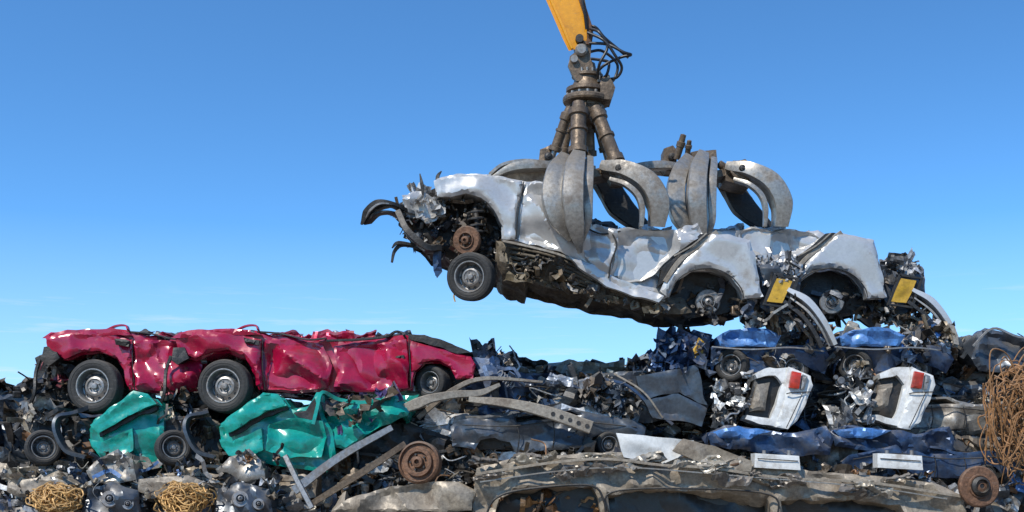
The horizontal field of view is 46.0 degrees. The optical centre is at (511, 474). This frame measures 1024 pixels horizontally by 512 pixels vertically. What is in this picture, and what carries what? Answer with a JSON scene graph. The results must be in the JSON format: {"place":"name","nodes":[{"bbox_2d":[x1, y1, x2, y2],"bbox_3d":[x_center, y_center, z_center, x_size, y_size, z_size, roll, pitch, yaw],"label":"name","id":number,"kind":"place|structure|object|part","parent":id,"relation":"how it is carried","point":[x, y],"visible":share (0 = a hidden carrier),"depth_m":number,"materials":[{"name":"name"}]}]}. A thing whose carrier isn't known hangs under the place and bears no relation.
{"place":"outdoors","nodes":[
{"label":"outdoors","id":0,"kind":"place"},
{"bbox_2d":[0,0,1023,404],"label":"sky","id":1,"kind":"structure","parent":0,"point":[174,166],"materials":[{"name":"blue"}]},
{"bbox_2d":[546,0,591,52],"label":"crane boom","id":2,"kind":"object","parent":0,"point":[572,20],"visible":0.87,"depth_m":13.34,"materials":[{"name":"yellow paint"}]},
{"bbox_2d":[492,25,669,253],"bbox_3d":[0.733,-3.686,13.191,1.905,2.709,1.392,0,0,0],"label":"scrap grapple","id":3,"kind":"object","parent":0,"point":[574,176],"visible":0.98,"depth_m":13.04,"materials":[{"name":"metal"}]},
{"bbox_2d":[360,159,837,347],"bbox_3d":[0.923,-2.431,13.662,5.147,2.145,1.676,0,0,0],"label":"wrecked silver car","id":4,"kind":"object","parent":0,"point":[477,237],"visible":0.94,"depth_m":13.03,"materials":[{"name":"paint"}]},
{"bbox_3d":[0.542,-2.640,12.979,0.957,1.036,0.243,0,0,0],"label":"front door","id":5,"kind":"part","parent":4,"relation":"part of","materials":[{"name":"silver metal"}]},
{"bbox_3d":[1.531,-2.368,13.031,0.956,0.592,0.225,0,0,4],"label":"rear door","id":6,"kind":"part","parent":4,"relation":"part of","materials":[{"name":"silver metal"}]},
{"label":"ground","id":7,"kind":"structure","parent":0,"visible":0},
{"bbox_2d":[0,321,1023,511],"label":"scrap metal pile","id":8,"kind":"object","parent":7,"relation":"on","point":[443,417],"visible":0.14,"depth_m":13.51,"materials":[{"name":"metal"}]},
{"bbox_2d":[0,394,35,457],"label":"crushed black car","id":9,"kind":"object","parent":8,"relation":"on","point":[15,450],"visible":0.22,"depth_m":13.92,"materials":[{"name":"metal"}]},
{"bbox_2d":[25,481,85,511],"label":"brass wire tangle","id":10,"kind":"object","parent":8,"relation":"on","point":[58,497],"visible":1,"depth_m":12.47,"materials":[{"name":"gold metal"}]},
{"bbox_2d":[0,449,158,511],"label":"engine block","id":11,"kind":"object","parent":8,"relation":"on","point":[118,473],"depth_m":12.69,"materials":[{"name":"metal"}]},
{"bbox_2d":[7,391,192,476],"bbox_3d":[-4.709,-0.415,13.782,1.832,1.003,1.636,0,0,0],"label":"crushed teal car","id":12,"kind":"object","parent":8,"relation":"on","point":[51,432],"visible":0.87,"depth_m":13.12,"materials":[{"name":"paint"}]},
{"bbox_2d":[18,324,209,414],"bbox_3d":[-4.605,-1.220,14.308,2.304,1.091,1.724,0,0,0],"label":"crushed crimson car","id":13,"kind":"object","parent":8,"relation":"on","point":[99,371],"visible":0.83,"depth_m":13.60,"materials":[{"name":"paint"}]},
{"bbox_3d":[-3.878,-1.236,13.583,0.774,0.577,0.274,0,0,0],"label":"front door","id":14,"kind":"part","parent":13,"relation":"part of","materials":[{"name":"paint"}]},
{"bbox_2d":[153,480,216,511],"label":"brass wire tangle","id":15,"kind":"object","parent":8,"relation":"on","point":[179,497],"visible":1,"depth_m":12.47,"materials":[{"name":"gold metal"}]},
{"bbox_2d":[137,443,283,511],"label":"engine block","id":16,"kind":"object","parent":8,"relation":"on","point":[246,480],"depth_m":12.67,"materials":[{"name":"metal"}]},
{"bbox_2d":[140,381,418,472],"bbox_3d":[-2.582,-0.453,13.622,3.149,1.162,1.656,0,0,0],"label":"crushed teal car","id":17,"kind":"object","parent":8,"relation":"on","point":[323,426],"visible":0.85,"depth_m":12.96,"materials":[{"name":"paint"}]},
{"bbox_3d":[-2.308,-0.391,12.927,0.647,0.437,0.146,0,0,0],"label":"folded door","id":18,"kind":"part","parent":17,"relation":"part of","materials":[{"name":"teal paint"}]},
{"bbox_2d":[283,454,314,509],"bbox_3d":[-2.239,0.073,12.648,0.371,0.580,0.075,0,0,19],"label":"steel strut","id":19,"kind":"object","parent":8,"relation":"on","point":[298,482],"visible":1,"depth_m":12.62,"materials":[{"name":"grey metal"}]},
{"bbox_2d":[159,324,475,413],"bbox_3d":[-2.234,-1.226,14.158,3.657,1.113,1.684,0,0,0],"label":"crushed crimson car","id":20,"kind":"object","parent":8,"relation":"on","point":[242,369],"visible":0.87,"depth_m":13.43,"materials":[{"name":"paint"}]},
{"bbox_3d":[-2.384,-1.223,13.452,0.762,0.567,0.225,0,0,0],"label":"front door","id":21,"kind":"part","parent":20,"relation":"part of","materials":[{"name":"paint"}]},
{"bbox_3d":[-1.566,-1.218,13.433,0.845,0.592,0.234,0,0,0],"label":"rear door","id":22,"kind":"part","parent":20,"relation":"part of","materials":[{"name":"paint"}]},
{"bbox_2d":[291,425,392,494],"bbox_3d":[-1.799,-0.162,12.803,1.080,0.746,0.116,0,0,-11],"label":"steel strut","id":23,"kind":"object","parent":8,"relation":"on","point":[318,472],"visible":0.98,"depth_m":12.75,"materials":[{"name":"grey metal"}]},
{"bbox_2d":[311,441,406,504],"bbox_3d":[-1.612,-0.019,12.721,1.002,0.678,0.161,0,0,-6],"label":"steel strut","id":24,"kind":"object","parent":8,"relation":"on","point":[368,468],"visible":1,"depth_m":12.65,"materials":[{"name":"metal"}]},
{"bbox_2d":[334,421,471,490],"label":"crushed black car","id":25,"kind":"object","parent":8,"relation":"on","point":[408,433],"visible":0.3,"depth_m":13.30,"materials":[{"name":"black metal"}]},
{"bbox_2d":[331,481,475,511],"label":"crushed fender","id":26,"kind":"object","parent":8,"relation":"on","point":[442,496],"visible":0.98,"depth_m":12.54,"materials":[{"name":"silver metal"}]},
{"bbox_2d":[398,441,441,483],"bbox_3d":[-0.962,-0.126,12.632,0.450,0.457,0.251,0,0,14],"label":"brake drum","id":27,"kind":"object","parent":26,"relation":"on","point":[419,462],"visible":1,"depth_m":12.57,"materials":[{"name":"metal"}]},
{"bbox_2d":[417,376,542,419],"bbox_3d":[-0.357,-0.848,13.323,1.399,0.477,0.153,0,0,-4],"label":"suspension arm","id":28,"kind":"object","parent":8,"relation":"on","point":[431,406],"visible":0.85,"depth_m":13.25},
{"bbox_2d":[624,324,716,377],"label":"crushed navy car","id":29,"kind":"object","parent":8,"relation":"on","point":[682,346],"visible":0.81,"depth_m":13.28,"materials":[{"name":"paint"}]},
{"bbox_2d":[466,434,965,511],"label":"crushed brown van","id":30,"kind":"object","parent":8,"relation":"on","point":[589,480],"visible":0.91,"depth_m":12.60,"materials":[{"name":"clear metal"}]},
{"bbox_2d":[468,397,593,433],"bbox_3d":[0.204,-0.645,12.995,1.351,0.408,0.180,0,0,6],"label":"chassis rail","id":31,"kind":"object","parent":30,"relation":"on","point":[579,423],"visible":1,"depth_m":12.90,"materials":[{"name":"grey metal"}]},
{"bbox_2d":[403,383,499,411],"bbox_3d":[-0.713,-0.819,13.105,1.180,0.369,0.207,0,0,-5],"label":"chassis rail","id":32,"kind":"object","parent":31,"relation":"on","point":[418,403],"visible":0.96,"depth_m":13.02,"materials":[{"name":"grey metal"}]},
{"bbox_2d":[451,408,645,452],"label":"flattened grey car","id":33,"kind":"object","parent":30,"relation":"on","point":[515,432],"visible":0.81,"depth_m":13.13,"materials":[{"name":"metal"}]},
{"bbox_2d":[459,364,707,426],"bbox_3d":[0.740,-0.756,13.933,2.859,0.958,1.933,0,0,0],"label":"crushed car","id":34,"kind":"object","parent":33,"relation":"on","point":[669,396],"depth_m":13.16,"materials":[{"name":"metal"}]},
{"bbox_2d":[616,433,751,471],"bbox_3d":[1.789,-0.236,12.560,1.405,0.404,0.169,0,0,0],"label":"torn panel","id":35,"kind":"object","parent":30,"relation":"attached to","point":[632,446],"depth_m":12.58,"materials":[{"name":"white metal"}]},
{"bbox_3d":[2.049,0.320,12.822,4.589,0.471,0.187,0,0,0],"label":"window glass","id":36,"kind":"part","parent":30,"relation":"part of","materials":[{"name":"black glass"}]},
{"bbox_2d":[751,450,800,469],"bbox_3d":[2.751,-0.152,12.582,0.476,0.208,0.235,0,0,0],"label":"white battery","id":37,"kind":"object","parent":30,"relation":"on","point":[788,461],"visible":0.98,"depth_m":12.49,"materials":[{"name":"paint"}]},
{"bbox_2d":[873,450,922,469],"bbox_3d":[4.038,-0.153,12.607,0.475,0.207,0.185,0,0,0],"label":"white battery","id":38,"kind":"object","parent":30,"relation":"on","point":[911,461],"visible":1,"depth_m":12.53,"materials":[{"name":"paint"}]},
{"bbox_2d":[958,466,999,507],"bbox_3d":[4.850,0.122,12.483,0.433,0.435,0.157,0,0,-6],"label":"brake drum","id":39,"kind":"object","parent":30,"relation":"on","point":[978,486],"visible":1,"depth_m":12.48,"materials":[{"name":"metal"}]},
{"bbox_2d":[709,365,812,429],"bbox_3d":[2.696,-0.858,13.206,1.098,0.727,0.588,0,0,0],"label":"wrecked white tailgate","id":40,"kind":"object","parent":8,"relation":"on","point":[775,398],"visible":0.99,"depth_m":13.04,"materials":[{"name":"metal"}]},
{"bbox_2d":[699,425,833,455],"bbox_3d":[2.760,-0.365,13.279,1.357,0.338,1.042,0,0,0],"label":"crushed navy bonnet","id":41,"kind":"object","parent":8,"relation":"on","point":[818,441],"visible":0.91,"depth_m":12.86,"materials":[{"name":"paint"}]},
{"bbox_2d":[701,321,836,381],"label":"crushed blue car","id":42,"kind":"object","parent":8,"relation":"on","point":[749,349],"visible":0.82,"depth_m":13.30,"materials":[{"name":"paint"}]},
{"bbox_2d":[712,223,958,336],"bbox_3d":[3.918,-2.429,15.421,3.112,1.771,1.658,0,0,0],"label":"wrecked silver car","id":43,"kind":"object","parent":8,"relation":"on","point":[846,276],"visible":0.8,"depth_m":14.79,"materials":[{"name":"paint"}]},
{"bbox_2d":[637,134,792,233],"bbox_3d":[2.351,-3.440,14.911,2.096,1.561,1.392,0,0,0],"label":"scrap grapple","id":44,"kind":"object","parent":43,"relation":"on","point":[699,177],"visible":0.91,"depth_m":14.55,"materials":[{"name":"metal"}]},
{"bbox_3d":[3.237,-2.691,14.822,1.085,0.663,0.330,0,0,-9],"label":"rear door","id":45,"kind":"part","parent":43,"relation":"part of","materials":[{"name":"silver metal"}]},
{"bbox_2d":[729,380,1021,421],"bbox_3d":[4.199,-0.839,14.375,3.804,0.528,1.451,0,0,0],"label":"crushed black car","id":46,"kind":"object","parent":8,"relation":"on","point":[972,387],"visible":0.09,"depth_m":13.78,"materials":[{"name":"metal"}]},
{"bbox_2d":[831,367,934,429],"bbox_3d":[4.040,-0.827,13.257,1.133,0.704,0.726,0,0,0],"label":"wrecked white tailgate","id":47,"kind":"object","parent":8,"relation":"on","point":[897,398],"visible":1,"depth_m":13.14,"materials":[{"name":"metal"}]},
{"bbox_2d":[823,314,964,380],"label":"crushed blue car","id":48,"kind":"object","parent":8,"relation":"on","point":[877,350],"visible":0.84,"depth_m":13.40,"materials":[{"name":"paint"}]},
{"bbox_2d":[822,424,1023,511],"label":"crushed black car","id":49,"kind":"object","parent":8,"relation":"on","point":[959,446],"visible":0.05,"depth_m":13.37,"materials":[{"name":"metal"}]},
{"bbox_2d":[822,397,1018,429],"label":"flattened silver car","id":50,"kind":"object","parent":49,"relation":"on","point":[951,413],"visible":0.3,"depth_m":13.37,"materials":[{"name":"metal"}]},
{"bbox_2d":[836,444,1016,478],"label":"flattened blue car","id":51,"kind":"object","parent":8,"relation":"on","point":[955,464],"visible":0.32,"depth_m":13.00,"materials":[{"name":"blue paint"}]},
{"bbox_2d":[829,425,953,454],"bbox_3d":[4.106,-0.369,13.347,1.344,0.344,0.907,0,0,0],"label":"crushed navy bonnet","id":52,"kind":"object","parent":51,"relation":"on","point":[859,438],"visible":0.77,"depth_m":12.99,"materials":[{"name":"paint"}]},
{"bbox_2d":[953,327,1023,374],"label":"crushed dark car","id":53,"kind":"object","parent":8,"relation":"on","point":[978,346],"visible":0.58,"depth_m":13.54,"materials":[{"name":"metal"}]},
{"bbox_2d":[977,347,1023,486],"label":"rusty wire tangle","id":54,"kind":"object","parent":8,"relation":"on","point":[1012,440],"visible":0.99,"depth_m":12.78,"materials":[{"name":"brown metal"}]}
]}

